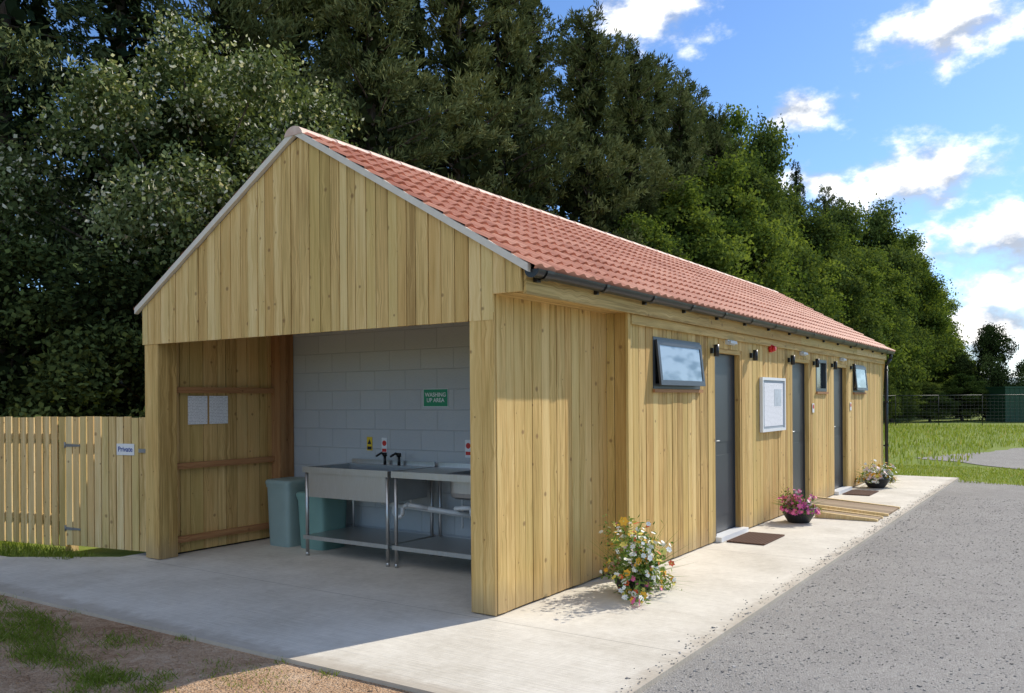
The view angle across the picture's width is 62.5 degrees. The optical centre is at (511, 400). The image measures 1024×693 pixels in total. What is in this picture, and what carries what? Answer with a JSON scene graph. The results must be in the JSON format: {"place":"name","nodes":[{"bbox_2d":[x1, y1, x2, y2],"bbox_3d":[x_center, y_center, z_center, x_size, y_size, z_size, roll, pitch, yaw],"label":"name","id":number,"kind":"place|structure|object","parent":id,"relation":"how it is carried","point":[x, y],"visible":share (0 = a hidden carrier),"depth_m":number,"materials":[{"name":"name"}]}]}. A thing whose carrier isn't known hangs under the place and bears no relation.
{"place":"outdoors","nodes":[
{"label":"outdoors","id":0,"kind":"place"},
{"bbox_2d":[0,408,1023,556],"bbox_3d":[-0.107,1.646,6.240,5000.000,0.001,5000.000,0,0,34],"label":"ground","id":1,"kind":"structure","parent":0,"point":[103,552],"depth_m":25.95,"materials":[{"name":"green plant"}]},
{"bbox_2d":[0,345,56,471],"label":"yew shrub","id":2,"kind":"object","parent":1,"relation":"on","point":[2,413],"visible":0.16,"depth_m":11.30,"materials":[{"name":"green plant"}]},
{"bbox_2d":[0,416,78,551],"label":"picket fence","id":3,"kind":"object","parent":1,"relation":"on","point":[47,436],"visible":0.91,"depth_m":9.46,"materials":[{"name":"brown wood"}]},
{"bbox_2d":[64,416,145,551],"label":"timber gate","id":4,"kind":"structure","parent":3,"relation":"attached to","point":[105,495],"depth_m":9.01,"materials":[{"name":"brown wood"}]},
{"bbox_2d":[117,444,134,454],"bbox_3d":[-4.069,0.518,8.882,0.250,0.120,0.008,0,0,24],"label":"private sign","id":5,"kind":"object","parent":4,"relation":"attached to","point":[125,449],"visible":1,"depth_m":8.88,"materials":[{"name":"white plastic"}]},
{"bbox_2d":[0,0,141,512],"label":"spruce tree","id":6,"kind":"object","parent":1,"relation":"on","point":[20,62],"visible":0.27,"depth_m":14.97,"materials":[{"name":"green plant"}]},
{"bbox_2d":[0,230,157,525],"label":"yew shrub","id":7,"kind":"object","parent":1,"relation":"on","point":[23,312],"visible":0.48,"depth_m":11.70,"materials":[{"name":"green plant"}]},
{"bbox_2d":[0,230,199,503],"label":"yew shrub","id":8,"kind":"object","parent":1,"relation":"on","point":[65,352],"visible":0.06,"depth_m":11.73,"materials":[{"name":"green plant"}]},
{"bbox_2d":[11,0,206,334],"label":"spruce tree","id":9,"kind":"object","parent":1,"relation":"on","point":[122,38],"visible":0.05,"depth_m":17.10,"materials":[{"name":"green plant"}]},
{"bbox_2d":[0,6,366,416],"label":"whitebeam tree","id":10,"kind":"object","parent":1,"relation":"on","point":[145,136],"visible":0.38,"depth_m":13.56,"materials":[{"name":"green plant"}]},
{"bbox_2d":[78,0,332,208],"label":"pine tree","id":11,"kind":"object","parent":1,"relation":"on","point":[225,11],"visible":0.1,"depth_m":18.64,"materials":[{"name":"green plant"}]},
{"bbox_2d":[0,595,413,692],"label":"bare earth","id":12,"kind":"structure","parent":1,"relation":"on","point":[33,682],"depth_m":5.19,"materials":[{"name":"brown soil"}]},
{"bbox_2d":[0,538,339,692],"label":"grass tufts","id":13,"kind":"object","parent":12,"relation":"on","point":[101,677],"visible":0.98,"depth_m":5.59,"materials":[{"name":"green plant"}]},
{"bbox_2d":[0,600,372,692],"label":"earth stones","id":14,"kind":"object","parent":12,"relation":"on","point":[195,676],"visible":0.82,"depth_m":5.24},
{"bbox_2d":[124,69,388,260],"bbox_3d":[-3.696,-2.221,16.884,7.248,8.803,6.796,0,0,-38],"label":"whitebeam tree","id":15,"kind":"object","parent":1,"relation":"on","point":[321,111],"depth_m":16.33,"materials":[{"name":"green plant"}]},
{"bbox_2d":[155,0,392,145],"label":"pine tree","id":16,"kind":"object","parent":1,"relation":"on","point":[314,24],"visible":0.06,"depth_m":21.25,"materials":[{"name":"green plant"}]},
{"bbox_2d":[299,0,424,142],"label":"pine tree","id":17,"kind":"object","parent":1,"relation":"on","point":[325,33],"visible":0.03,"depth_m":24.19,"materials":[{"name":"green plant"}]},
{"bbox_2d":[263,0,502,174],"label":"pine tree","id":18,"kind":"object","parent":1,"relation":"on","point":[376,91],"visible":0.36,"depth_m":18.96,"materials":[{"name":"green plant"}]},
{"bbox_2d":[372,0,505,189],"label":"pine tree","id":19,"kind":"object","parent":1,"relation":"on","point":[417,33],"visible":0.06,"depth_m":26.94,"materials":[{"name":"green plant"}]},
{"bbox_2d":[377,0,527,192],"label":"pine tree","id":20,"kind":"object","parent":1,"relation":"on","point":[461,74],"visible":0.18,"depth_m":21.84,"materials":[{"name":"green plant"}]},
{"bbox_2d":[0,475,958,692],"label":"concrete slab","id":21,"kind":"structure","parent":1,"relation":"on","point":[413,622],"depth_m":6.59,"materials":[{"name":"grey concrete"}]},
{"bbox_2d":[265,477,304,546],"bbox_3d":[-2.489,1.247,9.488,0.410,0.740,0.432,0,0,34],"label":"storage bin","id":22,"kind":"object","parent":21,"relation":"on","point":[284,523],"visible":0.83,"depth_m":9.31,"materials":[{"name":"teal plastic"}]},
{"bbox_2d":[296,491,346,550],"bbox_3d":[-2.082,1.305,9.286,0.453,0.620,0.432,0,0,34],"label":"storage bin","id":23,"kind":"object","parent":21,"relation":"on","point":[327,514],"visible":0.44,"depth_m":9.12,"materials":[{"name":"teal plastic"}]},
{"bbox_2d":[302,452,470,566],"bbox_3d":[-1.229,1.078,8.579,1.792,1.061,0.734,0,0,34],"label":"sink unit","id":24,"kind":"object","parent":21,"relation":"on","point":[365,480],"visible":0.83,"depth_m":8.55,"materials":[{"name":"silver metal"}]},
{"bbox_2d":[391,462,470,567],"bbox_3d":[-0.420,1.072,8.033,1.284,1.061,0.734,0,0,34],"label":"sink unit","id":25,"kind":"object","parent":21,"relation":"on","point":[457,476],"visible":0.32,"depth_m":8.06,"materials":[{"name":"silver metal"}]},
{"bbox_2d":[585,510,698,605],"bbox_3d":[1.048,1.420,6.983,0.961,1.040,1.087,0,0,-4],"label":"flowering plant","id":26,"kind":"object","parent":21,"relation":"on","point":[634,576],"visible":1,"depth_m":6.80,"materials":[{"name":"green plant"}]},
{"bbox_2d":[727,532,784,544],"bbox_3d":[2.778,1.571,9.600,0.420,0.016,0.760,0,0,34],"label":"door mat","id":27,"kind":"object","parent":21,"relation":"on","point":[756,538],"depth_m":9.54,"materials":[{"name":"brown rubber"}]},
{"bbox_2d":[772,487,826,522],"bbox_3d":[3.708,1.327,10.903,0.790,0.580,0.793,0,0,34],"label":"flower pot","id":28,"kind":"object","parent":21,"relation":"on","point":[794,508],"visible":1,"depth_m":10.74,"materials":[{"name":"pink plant"}]},
{"bbox_2d":[816,508,882,521],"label":"timber ramp","id":29,"kind":"structure","parent":21,"relation":"on","point":[834,514],"depth_m":11.18,"materials":[{"name":"brown wood"}]},
{"bbox_2d":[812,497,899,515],"bbox_3d":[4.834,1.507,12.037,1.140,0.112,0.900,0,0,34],"label":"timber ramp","id":30,"kind":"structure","parent":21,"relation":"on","point":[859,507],"depth_m":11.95,"materials":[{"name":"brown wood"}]},
{"bbox_2d":[842,489,878,495],"bbox_3d":[5.843,1.549,14.137,0.420,0.016,0.750,0,0,34],"label":"door mat","id":31,"kind":"object","parent":21,"relation":"on","point":[862,492],"depth_m":14.09,"materials":[{"name":"brown rubber"}]},
{"bbox_2d":[855,456,902,487],"bbox_3d":[6.473,1.366,15.005,0.961,0.884,0.980,0,0,34],"label":"flower pot","id":32,"kind":"object","parent":21,"relation":"on","point":[874,477],"visible":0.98,"depth_m":14.88,"materials":[{"name":"multicoloured plant"}]},
{"bbox_2d":[415,0,602,215],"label":"pine tree","id":33,"kind":"object","parent":1,"relation":"on","point":[510,51],"visible":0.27,"depth_m":24.44,"materials":[{"name":"green plant"}]},
{"bbox_2d":[469,0,578,211],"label":"pine tree","id":34,"kind":"object","parent":1,"relation":"on","point":[539,77],"visible":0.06,"depth_m":28.51,"materials":[{"name":"green plant"}]},
{"bbox_2d":[529,4,660,221],"bbox_3d":[2.400,-6.621,32.338,7.630,16.620,7.014,1,-1,2],"label":"pine tree","id":35,"kind":"object","parent":1,"relation":"on","point":[561,211],"visible":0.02,"depth_m":31.72,"materials":[{"name":"green plant"}]},
{"bbox_2d":[514,0,684,256],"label":"pine tree","id":36,"kind":"object","parent":1,"relation":"on","point":[603,211],"visible":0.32,"depth_m":26.02,"materials":[{"name":"green plant"}]},
{"bbox_2d":[571,40,688,242],"bbox_3d":[3.891,-5.545,29.725,4.916,14.433,5.608,0,0,19],"label":"pine tree","id":37,"kind":"object","parent":1,"relation":"on","point":[635,132],"visible":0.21,"depth_m":29.28,"materials":[{"name":"green plant"}]},
{"bbox_2d":[596,32,669,206],"bbox_3d":[4.782,-6.707,34.556,7.014,16.764,7.630,1,0,20],"label":"pine tree","id":38,"kind":"object","parent":1,"relation":"on","point":[626,65],"visible":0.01,"depth_m":34.18,"materials":[{"name":"green plant"}]},
{"bbox_2d":[610,210,696,261],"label":"maple tree","id":39,"kind":"object","parent":1,"relation":"on","point":[648,227],"visible":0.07,"depth_m":26.46,"materials":[{"name":"green plant"}]},
{"bbox_2d":[640,53,696,193],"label":"pine tree","id":40,"kind":"object","parent":1,"relation":"on","point":[667,74],"visible":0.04,"depth_m":37.09,"materials":[{"name":"green plant"}]},
{"bbox_2d":[645,81,729,268],"bbox_3d":[6.257,-5.373,32.838,5.813,14.042,5.344,1,-1,-30],"label":"pine tree","id":41,"kind":"object","parent":1,"relation":"on","point":[681,126],"visible":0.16,"depth_m":32.41,"materials":[{"name":"green plant"}]},
{"bbox_2d":[667,66,713,181],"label":"pine tree","id":42,"kind":"object","parent":1,"relation":"on","point":[704,92],"visible":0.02,"depth_m":40.08,"materials":[{"name":"green plant"}]},
{"bbox_2d":[621,175,766,283],"bbox_3d":[5.918,-3.243,30.832,6.612,9.798,7.321,0,0,10],"label":"maple tree","id":43,"kind":"object","parent":1,"relation":"on","point":[685,215],"visible":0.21,"depth_m":29.64,"materials":[{"name":"green plant"}]},
{"bbox_2d":[689,104,743,187],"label":"pine tree","id":44,"kind":"object","parent":1,"relation":"on","point":[716,141],"visible":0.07,"depth_m":37.25,"materials":[{"name":"green plant"}]},
{"bbox_2d":[695,101,795,218],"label":"maple tree","id":45,"kind":"object","parent":1,"relation":"on","point":[736,123],"depth_m":43.23,"materials":[{"name":"green plant"}]},
{"bbox_2d":[680,154,818,309],"bbox_3d":[8.387,-4.182,34.573,7.032,11.658,7.782,0,0,0],"label":"maple tree","id":46,"kind":"object","parent":1,"relation":"on","point":[739,213],"visible":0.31,"depth_m":33.25,"materials":[{"name":"green plant"}]},
{"bbox_2d":[738,105,836,296],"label":"ash tree","id":47,"kind":"object","parent":1,"relation":"on","point":[768,142],"visible":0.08,"depth_m":44.81,"materials":[{"name":"green plant"}]},
{"bbox_2d":[730,151,846,325],"bbox_3d":[10.901,-4.771,38.131,7.615,12.814,8.597,0,0,-27],"label":"ash tree","id":48,"kind":"object","parent":1,"relation":"on","point":[773,211],"visible":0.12,"depth_m":36.86,"materials":[{"name":"green plant"}]},
{"bbox_2d":[788,159,812,223],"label":"spruce tree","id":49,"kind":"object","parent":1,"relation":"on","point":[796,178],"visible":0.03,"depth_m":50.41,"materials":[{"name":"green plant"}]},
{"bbox_2d":[763,213,852,326],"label":"maple tree","id":50,"kind":"object","parent":1,"relation":"on","point":[825,276],"visible":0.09,"depth_m":39.41,"materials":[{"name":"green plant"}]},
{"bbox_2d":[616,480,1023,692],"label":"gravel yard","id":51,"kind":"structure","parent":1,"relation":"on","point":[971,492],"depth_m":6.15,"materials":[{"name":"grey gravel"}]},
{"bbox_2d":[807,184,846,218],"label":"pine tree","id":52,"kind":"object","parent":1,"relation":"on","point":[825,202],"visible":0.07,"depth_m":57.13,"materials":[{"name":"green plant"}]},
{"bbox_2d":[794,204,898,347],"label":"ash tree","id":53,"kind":"object","parent":1,"relation":"on","point":[855,288],"visible":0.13,"depth_m":43.39,"materials":[{"name":"green plant"}]},
{"bbox_2d":[812,229,910,400],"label":"maple tree","id":54,"kind":"object","parent":1,"relation":"on","point":[873,275],"visible":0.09,"depth_m":47.53,"materials":[{"name":"green plant"}]},
{"bbox_2d":[819,193,920,411],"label":"ash tree","id":55,"kind":"object","parent":1,"relation":"on","point":[845,214],"visible":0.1,"depth_m":52.04,"materials":[{"name":"green plant"}]},
{"bbox_2d":[883,395,895,424],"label":"fence panel","id":56,"kind":"object","parent":1,"relation":"on","point":[895,408],"visible":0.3,"depth_m":47.59,"materials":[{"name":"metal"}]},
{"bbox_2d":[883,374,904,420],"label":"ash tree","id":57,"kind":"object","parent":1,"relation":"on","point":[891,409],"visible":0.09,"depth_m":49.54,"materials":[{"name":"green plant"}]},
{"bbox_2d":[855,245,944,381],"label":"maple tree","id":58,"kind":"object","parent":1,"relation":"on","point":[907,299],"visible":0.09,"depth_m":55.82,"materials":[{"name":"green plant"}]},
{"bbox_2d":[854,193,951,390],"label":"ash tree","id":59,"kind":"object","parent":1,"relation":"on","point":[881,230],"visible":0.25,"depth_m":61.98,"materials":[{"name":"green plant"}]},
{"bbox_2d":[888,359,925,421],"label":"ash tree","id":60,"kind":"object","parent":1,"relation":"on","point":[907,400],"visible":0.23,"depth_m":54.45,"materials":[{"name":"green plant"}]},
{"bbox_2d":[888,382,929,421],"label":"maple tree","id":61,"kind":"object","parent":1,"relation":"on","point":[920,401],"visible":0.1,"depth_m":54.88,"materials":[{"name":"green plant"}]},
{"bbox_2d":[895,395,938,424],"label":"fence panel","id":62,"kind":"object","parent":1,"relation":"on","point":[899,422],"visible":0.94,"depth_m":47.41,"materials":[{"name":"metal"}]},
{"bbox_2d":[892,229,972,383],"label":"maple tree","id":63,"kind":"object","parent":1,"relation":"on","point":[935,292],"visible":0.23,"depth_m":66.33,"materials":[{"name":"green plant"}]},
{"bbox_2d":[894,223,971,416],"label":"ash tree","id":64,"kind":"object","parent":1,"relation":"on","point":[935,303],"visible":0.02,"depth_m":70.80,"materials":[{"name":"green plant"}]},
{"bbox_2d":[911,381,960,421],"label":"ash tree","id":65,"kind":"object","parent":1,"relation":"on","point":[930,413],"visible":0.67,"depth_m":56.02,"materials":[{"name":"green plant"}]},
{"bbox_2d":[927,269,963,357],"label":"maple tree","id":66,"kind":"object","parent":1,"relation":"on","point":[952,306],"visible":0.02,"depth_m":76.92,"materials":[{"name":"green plant"}]},
{"bbox_2d":[883,422,1023,485],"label":"meadow grass","id":67,"kind":"structure","parent":1,"relation":"on","point":[977,444],"depth_m":26.86,"materials":[{"name":"green plant"}]},
{"bbox_2d":[926,348,987,417],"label":"maple tree","id":68,"kind":"object","parent":1,"relation":"on","point":[950,372],"visible":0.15,"depth_m":66.08,"materials":[{"name":"green plant"}]},
{"bbox_2d":[938,395,982,424],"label":"fence panel","id":69,"kind":"object","parent":1,"relation":"on","point":[946,415],"visible":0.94,"depth_m":47.13,"materials":[{"name":"metal"}]},
{"bbox_2d":[950,322,971,350],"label":"ash tree","id":70,"kind":"object","parent":1,"relation":"on","point":[964,343],"visible":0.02,"depth_m":81.39,"materials":[{"name":"green plant"}]},
{"bbox_2d":[938,373,990,420],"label":"maple tree","id":71,"kind":"object","parent":1,"relation":"on","point":[959,384],"visible":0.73,"depth_m":57.20,"materials":[{"name":"green plant"}]},
{"bbox_2d":[952,321,1023,419],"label":"tree","id":72,"kind":"object","parent":1,"relation":"on","point":[990,342],"visible":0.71,"depth_m":58.67,"materials":[{"name":"green plant"}]},
{"bbox_2d":[982,394,1023,423],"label":"fence panel","id":73,"kind":"object","parent":1,"relation":"on","point":[1018,401],"visible":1,"depth_m":46.61,"materials":[{"name":"metal"}]},
{"bbox_2d":[985,386,1023,421],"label":"storage container","id":74,"kind":"object","parent":1,"relation":"on","point":[1000,397],"visible":0.94,"depth_m":54.35,"materials":[{"name":"green metal"}]},
{"bbox_2d":[133,126,895,615],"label":"washroom building","id":75,"kind":"structure","parent":0,"point":[309,298],"depth_m":8.21,"materials":[{"name":"brown wood"}]},
{"bbox_2d":[188,396,207,424],"bbox_3d":[-3.377,0.106,9.068,0.004,0.305,0.240,0,0,34],"label":"paper notice","id":76,"kind":"object","parent":75,"relation":"attached to","point":[197,409],"visible":1,"depth_m":9.06,"materials":[{"name":"white paper"}]},
{"bbox_2d":[209,396,227,423],"bbox_3d":[-3.228,0.105,9.288,0.004,0.305,0.240,0,0,34],"label":"paper notice","id":77,"kind":"object","parent":75,"relation":"attached to","point":[218,409],"visible":1,"depth_m":9.28,"materials":[{"name":"white paper"}]},
{"bbox_2d":[367,437,372,450],"bbox_3d":[-1.574,0.481,9.332,0.080,0.150,0.006,0,0,34],"label":"warning sign","id":78,"kind":"object","parent":75,"relation":"attached to","point":[369,443],"visible":1,"depth_m":9.33,"materials":[{"name":"yellow plastic"}]},
{"bbox_2d":[382,438,386,451],"bbox_3d":[-1.392,0.500,9.209,0.080,0.180,0.006,0,0,34],"label":"warning sign","id":79,"kind":"object","parent":75,"relation":"attached to","point":[384,444],"visible":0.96,"depth_m":9.20,"materials":[{"name":"white plastic"}]},
{"bbox_2d":[423,388,447,406],"bbox_3d":[-0.796,-0.024,8.801,0.330,0.190,0.011,0,0,34],"label":"washing up sign","id":80,"kind":"object","parent":75,"relation":"attached to","point":[435,397],"visible":1,"depth_m":8.80,"materials":[{"name":"green plastic"}]},
{"bbox_2d":[465,440,469,457],"bbox_3d":[-0.443,0.493,8.568,0.080,0.180,0.006,0,0,34],"label":"warning sign","id":81,"kind":"object","parent":75,"relation":"attached to","point":[467,448],"visible":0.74,"depth_m":8.57,"materials":[{"name":"white plastic"}]},
{"bbox_2d":[653,336,705,392],"bbox_3d":[1.684,-0.343,8.526,0.131,0.533,1.230,0,0,34],"label":"window","id":82,"kind":"structure","parent":75,"relation":"in","point":[678,367],"depth_m":8.42,"materials":[{"name":"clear glass"}]},
{"bbox_2d":[710,344,718,356],"bbox_3d":[2.230,-0.546,9.273,0.093,0.130,0.060,0,0,34],"label":"wall lamp","id":83,"kind":"object","parent":75,"relation":"attached to","point":[715,350],"visible":1,"depth_m":9.24,"materials":[{"name":"black plastic"}]},
{"bbox_2d":[725,340,736,344],"bbox_3d":[2.538,-0.666,9.752,0.066,0.053,0.240,0,0,34],"label":"emergency light","id":84,"kind":"object","parent":75,"relation":"attached to","point":[729,342],"visible":1,"depth_m":9.68,"materials":[{"name":"white plastic"}]},
{"bbox_2d":[715,348,748,542],"bbox_3d":[2.490,0.499,9.793,0.200,2.168,0.914,0,0,34],"label":"door","id":85,"kind":"structure","parent":75,"relation":"in","point":[728,419],"depth_m":9.96,"materials":[{"name":"grey wood"}]},
{"bbox_2d":[750,350,757,360],"bbox_3d":[2.974,-0.551,10.375,0.093,0.130,0.060,0,0,34],"label":"wall lamp","id":86,"kind":"object","parent":75,"relation":"attached to","point":[754,355],"visible":1,"depth_m":10.34,"materials":[{"name":"black plastic"}]},
{"bbox_2d":[768,345,776,351],"bbox_3d":[3.402,-0.674,11.015,0.084,0.099,0.099,0,0,34],"label":"fire alarm sounder","id":87,"kind":"object","parent":75,"relation":"attached to","point":[772,348],"visible":1,"depth_m":10.98,"materials":[{"name":"red plastic"}]},
{"bbox_2d":[760,377,785,431],"bbox_3d":[3.431,0.056,11.083,0.040,0.700,1.000,0,0,34],"label":"notice board","id":88,"kind":"object","parent":75,"relation":"attached to","point":[772,404],"visible":1,"depth_m":11.03,"materials":[{"name":"white plastic"}]},
{"bbox_2d":[788,355,794,364],"bbox_3d":[3.881,-0.557,11.717,0.093,0.130,0.060,0,0,34],"label":"wall lamp","id":89,"kind":"object","parent":75,"relation":"attached to","point":[791,359],"visible":1,"depth_m":11.68,"materials":[{"name":"black plastic"}]},
{"bbox_2d":[792,358,810,499],"bbox_3d":[4.168,0.487,12.343,0.126,2.168,0.948,0,0,34],"label":"door","id":90,"kind":"structure","parent":75,"relation":"in","point":[801,369],"depth_m":12.59,"materials":[{"name":"grey wood"}]},
{"bbox_2d":[799,351,807,355],"bbox_3d":[4.251,-0.678,12.287,0.066,0.053,0.240,0,0,34],"label":"emergency light","id":91,"kind":"object","parent":75,"relation":"attached to","point":[803,353],"visible":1,"depth_m":12.21,"materials":[{"name":"white plastic"}]},
{"bbox_2d":[813,359,818,366],"bbox_3d":[4.614,-0.562,12.803,0.093,0.130,0.060,0,0,34],"label":"wall lamp","id":92,"kind":"object","parent":75,"relation":"attached to","point":[816,362],"visible":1,"depth_m":12.77,"materials":[{"name":"black plastic"}]},
{"bbox_2d":[816,360,828,393],"bbox_3d":[4.839,-0.365,13.237,0.085,0.533,0.690,0,0,34],"label":"window","id":93,"kind":"structure","parent":75,"relation":"in","point":[821,371],"depth_m":13.35,"materials":[{"name":"clear glass"}]},
{"bbox_2d":[831,361,836,368],"bbox_3d":[5.247,-0.567,13.739,0.093,0.130,0.060,0,0,34],"label":"wall lamp","id":94,"kind":"object","parent":75,"relation":"attached to","point":[834,364],"visible":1,"depth_m":13.71,"materials":[{"name":"black plastic"}]},
{"bbox_2d":[833,364,851,494],"bbox_3d":[5.553,0.477,14.327,0.200,2.168,0.970,0,0,34],"label":"door","id":95,"kind":"structure","parent":75,"relation":"in","point":[840,374],"depth_m":14.60,"materials":[{"name":"grey wood"}]},
{"bbox_2d":[850,364,855,370],"bbox_3d":[6.008,-0.572,14.866,0.093,0.130,0.060,0,0,34],"label":"wall lamp","id":96,"kind":"object","parent":75,"relation":"attached to","point":[853,367],"visible":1,"depth_m":14.83,"materials":[{"name":"black plastic"}]},
{"bbox_2d":[853,365,867,393],"bbox_3d":[6.361,-0.376,15.455,0.124,0.533,1.010,0,0,34],"label":"window","id":97,"kind":"structure","parent":75,"relation":"in","point":[860,385],"depth_m":15.38,"materials":[{"name":"clear glass"}]},
{"bbox_2d":[12,0,1023,376],"label":"sky","id":98,"kind":"structure","parent":0,"point":[920,102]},
{"bbox_2d":[918,448,1023,468],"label":"gravel track","id":99,"kind":"structure","parent":0,"point":[1012,458],"depth_m":22.36,"materials":[{"name":"grey gravel"}]}
]}

